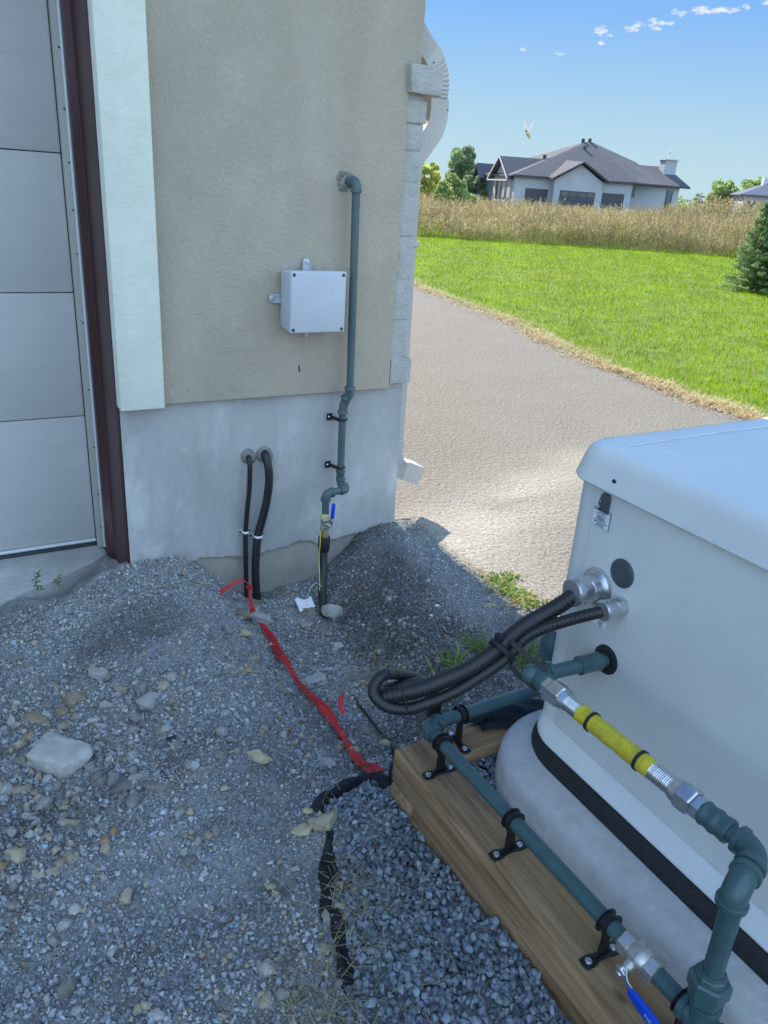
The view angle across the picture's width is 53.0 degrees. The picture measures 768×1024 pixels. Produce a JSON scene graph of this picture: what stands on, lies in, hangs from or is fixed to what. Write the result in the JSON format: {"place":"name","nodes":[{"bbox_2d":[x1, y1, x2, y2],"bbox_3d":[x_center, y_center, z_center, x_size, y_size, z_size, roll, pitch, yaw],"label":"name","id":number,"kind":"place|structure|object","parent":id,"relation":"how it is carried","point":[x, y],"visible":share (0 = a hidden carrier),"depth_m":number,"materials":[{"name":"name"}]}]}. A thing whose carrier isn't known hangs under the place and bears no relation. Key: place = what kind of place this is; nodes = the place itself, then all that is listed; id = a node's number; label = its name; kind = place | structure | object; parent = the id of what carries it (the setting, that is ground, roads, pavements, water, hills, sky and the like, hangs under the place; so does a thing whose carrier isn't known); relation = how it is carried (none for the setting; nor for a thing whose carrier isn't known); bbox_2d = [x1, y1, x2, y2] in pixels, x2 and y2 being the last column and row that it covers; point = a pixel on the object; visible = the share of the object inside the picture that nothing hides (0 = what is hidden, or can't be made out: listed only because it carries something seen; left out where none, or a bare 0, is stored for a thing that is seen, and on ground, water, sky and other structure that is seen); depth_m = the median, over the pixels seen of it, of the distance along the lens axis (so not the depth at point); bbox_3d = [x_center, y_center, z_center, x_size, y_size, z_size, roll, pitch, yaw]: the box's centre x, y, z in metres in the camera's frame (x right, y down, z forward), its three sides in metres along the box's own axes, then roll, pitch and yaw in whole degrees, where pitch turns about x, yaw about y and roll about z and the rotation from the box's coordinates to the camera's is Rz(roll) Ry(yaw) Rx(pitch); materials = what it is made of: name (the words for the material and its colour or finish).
{"place":"outdoors","nodes":[
{"label":"outdoors","id":0,"kind":"place"},
{"bbox_2d":[0,542,106,605],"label":"apron","id":1,"kind":"object","parent":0,"point":[73,566],"visible":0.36,"depth_m":2.87,"materials":[{"name":"concrete"}]},
{"bbox_2d":[0,520,564,1023],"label":"gravel yard","id":2,"kind":"structure","parent":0,"point":[24,604],"depth_m":1.63,"materials":[{"name":"gravel"}]},
{"bbox_2d":[6,873,22,883],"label":"rock","id":3,"kind":"object","parent":2,"relation":"on","point":[18,878],"visible":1,"depth_m":1.42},
{"bbox_2d":[4,847,25,862],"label":"rock","id":4,"kind":"object","parent":2,"relation":"on","point":[19,853],"visible":0.99,"depth_m":1.47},
{"bbox_2d":[9,783,32,796],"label":"rock","id":5,"kind":"object","parent":2,"relation":"on","point":[17,788],"visible":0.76,"depth_m":1.67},
{"bbox_2d":[21,711,48,726],"bbox_3d":[-0.869,0.512,1.917,0.076,0.026,0.041,9,25,19],"label":"rock","id":6,"kind":"object","parent":2,"relation":"on","point":[38,718],"visible":1,"depth_m":1.91,"materials":[{"name":"stone"}]},
{"bbox_2d":[32,570,43,591],"bbox_3d":[-1.191,0.237,2.646,0.039,0.086,0.038,-9,26,-28],"label":"weed","id":7,"kind":"object","parent":2,"relation":"on","point":[35,582],"visible":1,"depth_m":2.65,"materials":[{"name":"green"}]},
{"bbox_2d":[40,701,53,709],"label":"rock","id":8,"kind":"object","parent":2,"relation":"on","point":[49,704],"visible":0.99,"depth_m":1.96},
{"bbox_2d":[46,866,59,874],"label":"rock","id":9,"kind":"object","parent":2,"relation":"on","point":[53,870],"visible":1,"depth_m":1.44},
{"bbox_2d":[25,732,94,778],"bbox_3d":[-0.738,0.555,1.751,0.157,0.057,0.105,11,30,15],"label":"rock","id":10,"kind":"object","parent":2,"relation":"on","point":[54,755],"visible":0.92,"depth_m":1.72,"materials":[{"name":"stone"}]},
{"bbox_2d":[56,706,68,717],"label":"rock","id":11,"kind":"object","parent":2,"relation":"on","point":[61,711],"visible":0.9,"depth_m":1.95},
{"bbox_2d":[58,817,79,825],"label":"rock","id":12,"kind":"object","parent":2,"relation":"on","point":[72,822],"visible":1,"depth_m":1.55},
{"bbox_2d":[61,691,86,706],"bbox_3d":[-0.810,0.490,2.015,0.062,0.043,0.050,13,31,0],"label":"rock","id":13,"kind":"object","parent":2,"relation":"on","point":[70,698],"visible":0.98,"depth_m":2.00,"materials":[{"name":"stone"}]},
{"bbox_2d":[69,1004,81,1016],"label":"rock","id":14,"kind":"object","parent":2,"relation":"on","point":[75,1011],"visible":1,"depth_m":1.22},
{"bbox_2d":[69,903,82,914],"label":"rock","id":15,"kind":"object","parent":2,"relation":"on","point":[74,908],"visible":1,"depth_m":1.38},
{"bbox_2d":[90,805,99,815],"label":"rock","id":16,"kind":"object","parent":2,"relation":"on","point":[96,809],"visible":0.91,"depth_m":1.57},
{"bbox_2d":[88,667,108,681],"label":"rock","id":17,"kind":"object","parent":2,"relation":"on","point":[99,673],"visible":0.94,"depth_m":2.08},
{"bbox_2d":[100,835,110,844],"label":"rock","id":18,"kind":"object","parent":2,"relation":"on","point":[104,838],"visible":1,"depth_m":1.48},
{"bbox_2d":[107,944,118,957],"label":"rock","id":19,"kind":"object","parent":2,"relation":"on","point":[111,952],"visible":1,"depth_m":1.33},
{"bbox_2d":[113,686,127,692],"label":"rock","id":20,"kind":"object","parent":2,"relation":"on","point":[122,689],"visible":0.8,"depth_m":2.04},
{"bbox_2d":[110,781,134,795],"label":"rock","id":21,"kind":"object","parent":2,"relation":"on","point":[121,788],"visible":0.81,"depth_m":1.64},
{"bbox_2d":[127,773,143,781],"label":"rock","id":22,"kind":"object","parent":2,"relation":"on","point":[138,777],"visible":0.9,"depth_m":1.66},
{"bbox_2d":[134,1003,142,1013],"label":"rock","id":23,"kind":"object","parent":2,"relation":"on","point":[138,1009],"visible":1,"depth_m":1.23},
{"bbox_2d":[136,691,157,710],"bbox_3d":[-0.614,0.490,1.996,0.051,0.046,0.057,8,23,9],"label":"rock","id":24,"kind":"object","parent":2,"relation":"on","point":[146,702],"visible":0.99,"depth_m":1.98,"materials":[{"name":"stone"}]},
{"bbox_2d":[138,779,171,791],"bbox_3d":[-0.481,0.571,1.611,0.081,0.020,0.026,3,22,16],"label":"rock","id":25,"kind":"object","parent":2,"relation":"on","point":[155,784],"visible":1,"depth_m":1.60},
{"bbox_2d":[147,1008,166,1021],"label":"rock","id":26,"kind":"object","parent":2,"relation":"on","point":[156,1014],"visible":1,"depth_m":1.21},
{"bbox_2d":[158,681,168,690],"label":"rock","id":27,"kind":"object","parent":2,"relation":"on","point":[162,685],"visible":0.99,"depth_m":2.01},
{"bbox_2d":[166,672,177,681],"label":"rock","id":28,"kind":"object","parent":2,"relation":"on","point":[170,676],"visible":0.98,"depth_m":2.03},
{"bbox_2d":[234,609,252,620],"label":"rock","id":29,"kind":"object","parent":2,"relation":"on","point":[245,615],"visible":0.69,"depth_m":2.80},
{"bbox_2d":[239,629,251,636],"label":"rock","id":30,"kind":"object","parent":2,"relation":"on","point":[244,633],"visible":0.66,"depth_m":2.55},
{"bbox_2d":[241,666,251,673],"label":"rock","id":31,"kind":"object","parent":2,"relation":"on","point":[248,669],"visible":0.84,"depth_m":2.06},
{"bbox_2d":[246,749,273,763],"bbox_3d":[-0.284,0.550,1.720,0.076,0.029,0.026,2,22,-5],"label":"rock","id":32,"kind":"object","parent":2,"relation":"on","point":[259,755],"visible":0.85,"depth_m":1.71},
{"bbox_2d":[250,610,272,625],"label":"rock","id":33,"kind":"object","parent":2,"relation":"on","point":[260,617],"visible":0.84,"depth_m":2.85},
{"bbox_2d":[257,991,272,1008],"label":"rock","id":34,"kind":"object","parent":2,"relation":"on","point":[268,997],"visible":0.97,"depth_m":1.23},
{"bbox_2d":[256,957,276,977],"bbox_3d":[-0.199,0.761,1.285,0.041,0.024,0.030,-3,16,-4],"label":"rock","id":35,"kind":"object","parent":2,"relation":"on","point":[265,963],"visible":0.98,"depth_m":1.28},
{"bbox_2d":[0,525,538,1023],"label":"dead grass","id":36,"kind":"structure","parent":2,"relation":"on","point":[318,1013],"depth_m":1.34,"materials":[{"name":"plant"}]},
{"bbox_2d":[264,882,275,889],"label":"rock","id":37,"kind":"object","parent":2,"relation":"on","point":[269,886],"visible":1,"depth_m":1.49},
{"bbox_2d":[277,988,289,999],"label":"rock","id":38,"kind":"object","parent":2,"relation":"on","point":[280,994],"visible":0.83,"depth_m":1.25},
{"bbox_2d":[219,579,383,772],"bbox_3d":[-0.276,0.478,2.419,0.171,0.238,1.283,-9,26,-28],"label":"warning tape","id":39,"kind":"object","parent":2,"relation":"on","point":[325,710],"visible":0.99,"depth_m":2.23,"materials":[{"name":"plastic"}]},
{"bbox_2d":[291,823,311,836],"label":"rock","id":40,"kind":"object","parent":2,"relation":"on","point":[298,831],"visible":1,"depth_m":1.58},
{"bbox_2d":[302,607,315,616],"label":"rock","id":41,"kind":"object","parent":2,"relation":"on","point":[309,611],"visible":0.7,"depth_m":2.97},
{"bbox_2d":[295,596,314,611],"bbox_3d":[-0.307,0.357,2.996,0.066,0.034,0.067,-9,26,-28],"label":"paper scrap","id":42,"kind":"object","parent":41,"relation":"on","point":[305,603],"visible":1,"depth_m":3.00,"materials":[{"name":"white paper"}]},
{"bbox_2d":[303,673,326,683],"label":"rock","id":43,"kind":"object","parent":2,"relation":"on","point":[317,677],"visible":0.66,"depth_m":2.42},
{"bbox_2d":[307,810,337,831],"bbox_3d":[-0.127,0.646,1.612,0.048,0.044,0.058,14,25,22],"label":"rock","id":44,"kind":"object","parent":2,"relation":"on","point":[324,822],"visible":1,"depth_m":1.59,"materials":[{"name":"stone"}]},
{"bbox_2d":[321,908,330,924],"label":"rock","id":45,"kind":"object","parent":2,"relation":"on","point":[325,917],"visible":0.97,"depth_m":1.40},
{"bbox_2d":[320,943,332,952],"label":"rock","id":46,"kind":"object","parent":2,"relation":"on","point":[325,949],"visible":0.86,"depth_m":1.34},
{"bbox_2d":[318,829,336,922],"bbox_3d":[-0.109,0.708,1.501,0.039,0.050,0.221,1,23,-6],"label":"landscape fabric","id":47,"kind":"object","parent":2,"relation":"on","point":[324,901],"visible":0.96,"depth_m":1.51,"materials":[{"name":"fabric"}]},
{"bbox_2d":[320,757,336,767],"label":"rock","id":48,"kind":"object","parent":2,"relation":"on","point":[326,761],"visible":0.59,"depth_m":1.93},
{"bbox_2d":[321,604,342,619],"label":"rock","id":49,"kind":"object","parent":2,"relation":"on","point":[330,611],"visible":0.91,"depth_m":2.90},
{"bbox_2d":[331,908,357,999],"bbox_3d":[-0.070,0.769,1.333,0.037,0.033,0.186,-2,24,-13],"label":"landscape fabric","id":50,"kind":"object","parent":2,"relation":"on","point":[343,964],"visible":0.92,"depth_m":1.34,"materials":[{"name":"fabric"}]},
{"bbox_2d":[310,773,392,812],"bbox_3d":[-0.089,0.634,1.740,0.228,0.097,0.102,-14,29,-36],"label":"landscape fabric","id":51,"kind":"object","parent":2,"relation":"on","point":[382,780],"visible":0.97,"depth_m":1.74,"materials":[{"name":"fabric"}]},
{"bbox_2d":[353,695,394,779],"bbox_3d":[-0.007,0.556,2.013,0.069,0.223,0.556,-1,24,-11],"label":"plastic strap","id":52,"kind":"object","parent":2,"relation":"on","point":[379,731],"visible":0.94,"depth_m":2.11,"materials":[{"name":"black paint"}]},
{"bbox_2d":[424,641,471,673],"bbox_3d":[0.200,0.432,2.261,0.168,0.063,0.177,15,26,25],"label":"weed","id":53,"kind":"object","parent":2,"relation":"on","point":[457,659],"visible":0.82,"depth_m":2.27,"materials":[{"name":"plant"}]},
{"bbox_2d":[324,753,572,1023],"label":"crushed stone","id":54,"kind":"object","parent":2,"relation":"on","point":[435,1001],"visible":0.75,"depth_m":1.36,"materials":[{"name":"gravel"}]},
{"bbox_2d":[391,700,544,820],"bbox_3d":[0.493,0.563,1.924,1.053,0.240,0.088,-9,26,-28],"label":"timber","id":55,"kind":"object","parent":2,"relation":"on","point":[478,741],"visible":0.09,"depth_m":1.70,"materials":[{"name":"brown wood"}]},
{"bbox_2d":[445,704,470,753],"bbox_3d":[0.165,0.463,1.675,0.023,0.096,0.080,-9,26,-28],"label":"pipe bracket","id":56,"kind":"object","parent":55,"relation":"on","point":[456,737],"visible":0.84,"depth_m":1.67,"materials":[{"name":"metal"}]},
{"bbox_2d":[469,698,543,730],"bbox_3d":[0.287,0.477,1.795,0.210,0.062,0.122,-9,26,-28],"label":"landscape fabric","id":57,"kind":"object","parent":55,"relation":"on","point":[508,716],"visible":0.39,"depth_m":1.77,"materials":[{"name":"fabric"}]},
{"bbox_2d":[448,613,490,652],"bbox_3d":[0.295,0.400,2.462,0.234,0.103,0.268,-9,26,-28],"label":"grass tuft","id":58,"kind":"object","parent":2,"relation":"on","point":[476,647],"visible":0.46,"depth_m":2.46,"materials":[{"name":"plant"}]},
{"bbox_2d":[501,603,515,609],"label":"rock","id":59,"kind":"object","parent":2,"relation":"on","point":[507,606],"visible":1,"depth_m":2.70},
{"bbox_2d":[507,639,551,674],"bbox_3d":[0.461,0.440,2.402,0.263,0.102,0.335,13,25,21],"label":"grass tuft","id":60,"kind":"object","parent":2,"relation":"on","point":[524,660],"visible":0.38,"depth_m":2.42,"materials":[{"name":"plant"}]},
{"bbox_2d":[392,739,675,1023],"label":"timber","id":61,"kind":"object","parent":2,"relation":"on","point":[535,907],"visible":0.76,"depth_m":1.36,"materials":[{"name":"brown wood"}]},
{"bbox_2d":[422,733,456,780],"bbox_3d":[0.118,0.498,1.585,0.080,0.096,0.023,-9,26,-28],"label":"pipe bracket","id":62,"kind":"object","parent":61,"relation":"on","point":[441,766],"visible":0.78,"depth_m":1.59,"materials":[{"name":"metal"}]},
{"bbox_2d":[488,808,526,861],"bbox_3d":[0.232,0.583,1.405,0.080,0.096,0.023,-9,26,-28],"label":"pipe bracket","id":63,"kind":"object","parent":61,"relation":"on","point":[511,845],"visible":0.82,"depth_m":1.41,"materials":[{"name":"metal"}]},
{"bbox_2d":[579,908,622,970],"bbox_3d":[0.352,0.671,1.220,0.080,0.096,0.023,-9,26,-28],"label":"pipe bracket","id":64,"kind":"object","parent":61,"relation":"on","point":[605,920],"visible":0.9,"depth_m":1.22,"materials":[{"name":"metal"}]},
{"bbox_2d":[670,987,687,1023],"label":"pipe bracket","id":65,"kind":"object","parent":61,"relation":"on","point":[679,995],"visible":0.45,"depth_m":1.09,"materials":[{"name":"metal"}]},
{"bbox_2d":[494,709,767,1023],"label":"generator pad","id":66,"kind":"object","parent":2,"relation":"on","point":[610,870],"visible":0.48,"depth_m":1.34,"materials":[{"name":"concrete"}]},
{"bbox_2d":[531,417,767,984],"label":"generator","id":67,"kind":"object","parent":66,"relation":"on","point":[670,539],"visible":0.99,"depth_m":1.31,"materials":[{"name":"metal"}]},
{"bbox_2d":[379,567,611,738],"bbox_3d":[0.171,0.442,1.531,0.369,0.736,0.320,18,27,30],"label":"generator cable","id":68,"kind":"object","parent":67,"relation":"attached to","point":[592,585],"visible":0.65,"depth_m":1.41,"materials":[{"name":"plastic"}]},
{"bbox_2d":[367,597,628,715],"bbox_3d":[0.153,0.456,1.524,0.418,0.712,0.343,24,30,38],"label":"generator cable","id":69,"kind":"object","parent":67,"relation":"attached to","point":[605,610],"visible":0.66,"depth_m":1.41,"materials":[{"name":"plastic"}]},
{"bbox_2d":[423,652,767,1023],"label":"gas pipework","id":70,"kind":"object","parent":67,"relation":"attached to","point":[707,996],"visible":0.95,"depth_m":1.12,"materials":[{"name":"paint"}]},
{"bbox_2d":[488,632,547,690],"bbox_3d":[0.236,0.265,1.394,0.047,0.069,0.119,-13,28,-34],"label":"cable tie","id":71,"kind":"object","parent":70,"relation":"attached to","point":[498,636],"visible":0.88,"depth_m":1.39,"materials":[{"name":"plastic"}]},
{"bbox_2d":[539,677,708,819],"bbox_3d":[0.371,0.366,1.226,0.039,0.046,0.331,-10,27,-30],"label":"flexible connector","id":72,"kind":"object","parent":70,"relation":"attached to","point":[685,797],"visible":1,"depth_m":1.20,"materials":[{"name":"metal"}]},
{"bbox_2d":[74,193,689,541],"bbox_3d":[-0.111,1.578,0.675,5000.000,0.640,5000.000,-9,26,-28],"label":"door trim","id":73,"kind":"structure","parent":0,"point":[84,410],"depth_m":5.81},
{"bbox_2d":[0,0,443,592],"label":"garage","id":74,"kind":"structure","parent":73,"relation":"on","point":[174,200],"depth_m":2.61,"materials":[{"name":"paint"}]},
{"bbox_2d":[0,0,96,559],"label":"garage door","id":75,"kind":"structure","parent":74,"relation":"in","point":[46,505],"depth_m":2.69,"materials":[{"name":"grey"}]},
{"bbox_2d":[241,448,255,598],"bbox_3d":[-0.529,0.070,2.974,0.048,0.652,0.079,9,24,11],"label":"armoured cable","id":76,"kind":"object","parent":74,"relation":"attached to","point":[248,456],"visible":0.9,"depth_m":2.92,"materials":[{"name":"plastic"}]},
{"bbox_2d":[251,446,272,600],"bbox_3d":[-0.473,0.083,2.990,0.074,0.689,0.137,9,24,12],"label":"armoured cable","id":77,"kind":"object","parent":74,"relation":"attached to","point":[264,454],"visible":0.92,"depth_m":2.96,"materials":[{"name":"plastic"}]},
{"bbox_2d":[269,258,345,336],"bbox_3d":[-0.249,-0.735,2.673,0.278,0.269,0.110,-9,26,-28],"label":"junction box","id":78,"kind":"object","parent":74,"relation":"attached to","point":[310,300],"visible":1,"depth_m":2.63,"materials":[{"name":"plastic"}]},
{"bbox_2d":[325,461,345,469],"bbox_3d":[-0.188,-0.182,3.032,0.082,0.028,0.039,18,27,29],"label":"pipe bracket","id":79,"kind":"object","parent":74,"relation":"attached to","point":[328,464],"visible":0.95,"depth_m":3.03,"materials":[{"name":"metal"}]},
{"bbox_2d":[326,413,347,421],"bbox_3d":[-0.176,-0.360,2.955,0.082,0.028,0.039,18,27,29],"label":"pipe bracket","id":80,"kind":"object","parent":74,"relation":"attached to","point":[330,416],"visible":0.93,"depth_m":2.96,"materials":[{"name":"metal"}]},
{"bbox_2d":[318,170,361,618],"bbox_3d":[-0.182,-0.344,2.775,0.106,1.629,0.438,6,23,4],"label":"gas riser","id":81,"kind":"object","parent":74,"relation":"attached to","point":[352,182],"visible":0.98,"depth_m":2.89,"materials":[{"name":"teal metal"}]},
{"bbox_2d":[318,524,324,590],"bbox_3d":[-0.242,0.251,2.956,0.020,0.342,0.256,2,23,-6],"label":"tracer wire","id":82,"kind":"object","parent":81,"relation":"attached to","point":[318,557],"visible":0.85,"depth_m":3.03,"materials":[{"name":"yellow"}]},
{"bbox_2d":[397,23,449,484],"bbox_3d":[0.107,-1.120,2.963,0.265,2.175,0.101,-9,26,-28],"label":"downspout","id":83,"kind":"object","parent":74,"relation":"attached to","point":[434,127],"visible":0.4,"depth_m":2.83,"materials":[{"name":"metal"}]},
{"bbox_2d":[420,163,440,197],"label":"deciduous tree","id":84,"kind":"object","parent":73,"relation":"on","point":[429,186],"visible":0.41,"depth_m":54.32,"materials":[{"name":"green plant"}]},
{"bbox_2d":[426,162,439,194],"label":"deciduous tree","id":85,"kind":"object","parent":73,"relation":"on","point":[434,166],"visible":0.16,"depth_m":63.90,"materials":[{"name":"green plant"}]},
{"bbox_2d":[463,174,487,199],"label":"deciduous tree","id":86,"kind":"object","parent":73,"relation":"on","point":[471,181],"visible":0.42,"depth_m":82.40,"materials":[{"name":"green plant"}]},
{"bbox_2d":[420,180,717,211],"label":"woods","id":87,"kind":"object","parent":73,"relation":"on","point":[683,200],"visible":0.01,"depth_m":244.33,"materials":[{"name":"green plant"}]},
{"bbox_2d":[472,138,690,212],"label":"distant house","id":88,"kind":"structure","parent":73,"relation":"on","point":[583,172],"depth_m":76.75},
{"bbox_2d":[524,188,547,205],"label":"garage door","id":89,"kind":"structure","parent":88,"relation":"in","point":[534,194],"depth_m":75.15,"materials":[{"name":"grey"}]},
{"bbox_2d":[558,190,594,210],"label":"garage door","id":90,"kind":"structure","parent":88,"relation":"in","point":[576,198],"depth_m":75.04,"materials":[{"name":"grey"}]},
{"bbox_2d":[601,193,624,211],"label":"garage door","id":91,"kind":"structure","parent":88,"relation":"in","point":[607,198],"depth_m":76.77,"materials":[{"name":"grey"}]},
{"bbox_2d":[663,190,672,211],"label":"window","id":92,"kind":"structure","parent":88,"relation":"in","point":[669,193],"depth_m":79.77,"materials":[{"name":"grey glass"}]},
{"bbox_2d":[706,179,740,210],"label":"deciduous tree","id":93,"kind":"object","parent":73,"relation":"on","point":[724,189],"visible":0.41,"depth_m":109.93,"materials":[{"name":"green plant"}]},
{"bbox_2d":[728,178,767,216],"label":"second house","id":94,"kind":"structure","parent":73,"relation":"on","point":[759,193],"depth_m":102.17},
{"bbox_2d":[741,176,764,189],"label":"deciduous tree","id":95,"kind":"object","parent":73,"relation":"on","point":[749,183],"visible":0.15,"depth_m":113.86,"materials":[{"name":"green plant"}]},
{"bbox_2d":[523,121,533,137],"bbox_3d":[0.560,-1.487,2.994,0.040,0.061,0.013,0,23,-10],"label":"flying insect","id":96,"kind":"object","parent":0,"point":[529,129],"visible":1,"depth_m":2.99,"materials":[{"name":"grey"}]},
{"bbox_2d":[394,286,753,616],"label":"driveway","id":97,"kind":"structure","parent":0,"point":[505,428],"depth_m":4.77,"materials":[{"name":"asphalt"}]},
{"bbox_2d":[477,570,539,607],"bbox_3d":[0.453,0.273,2.824,0.305,0.023,0.173,23,30,38],"label":"weed","id":98,"kind":"object","parent":97,"relation":"on","point":[501,583],"visible":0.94,"depth_m":2.83,"materials":[{"name":"plant"}]},
{"bbox_2d":[497,569,527,582],"bbox_3d":[0.479,0.238,2.917,0.105,0.017,0.097,20,28,33],"label":"weed","id":99,"kind":"object","parent":97,"relation":"on","point":[511,575],"visible":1,"depth_m":2.92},
{"bbox_2d":[502,588,547,608],"bbox_3d":[0.511,0.311,2.745,0.168,0.022,0.159,18,27,29],"label":"weed","id":100,"kind":"object","parent":97,"relation":"on","point":[530,603],"visible":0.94,"depth_m":2.75,"materials":[{"name":"plant"}]},
{"bbox_2d":[414,235,767,417],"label":"lawn","id":101,"kind":"structure","parent":0,"point":[651,351],"depth_m":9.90,"materials":[{"name":"plant"}]},
{"bbox_2d":[414,278,767,419],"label":"dry grass","id":102,"kind":"structure","parent":101,"relation":"on","point":[556,341],"depth_m":6.64,"materials":[{"name":"plant"}]},
{"bbox_2d":[719,202,767,293],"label":"spruce","id":103,"kind":"object","parent":101,"relation":"on","point":[756,260],"visible":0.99,"depth_m":13.02,"materials":[{"name":"green plant"}]},
{"bbox_2d":[422,0,767,204],"label":"sky","id":104,"kind":"structure","parent":0,"point":[643,80],"materials":[{"name":"blue"}]},
{"bbox_2d":[456,215,752,252],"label":"meadow rise","id":105,"kind":"structure","parent":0,"point":[632,241],"depth_m":25.28,"materials":[{"name":"plant"}]},
{"bbox_2d":[432,172,477,210],"bbox_3d":[3.204,-14.519,35.431,1.972,2.045,1.725,22,29,36],"label":"sapling","id":106,"kind":"object","parent":105,"relation":"on","point":[458,188],"visible":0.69,"depth_m":35.08,"materials":[{"name":"green plant"}]},
{"bbox_2d":[443,144,476,188],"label":"deciduous tree","id":107,"kind":"object","parent":105,"relation":"on","point":[461,164],"visible":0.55,"depth_m":84.74,"materials":[{"name":"green plant"}]},
{"bbox_2d":[417,191,765,257],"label":"meadow grass","id":108,"kind":"structure","parent":105,"relation":"on","point":[640,228],"depth_m":23.72,"materials":[{"name":"plant"}]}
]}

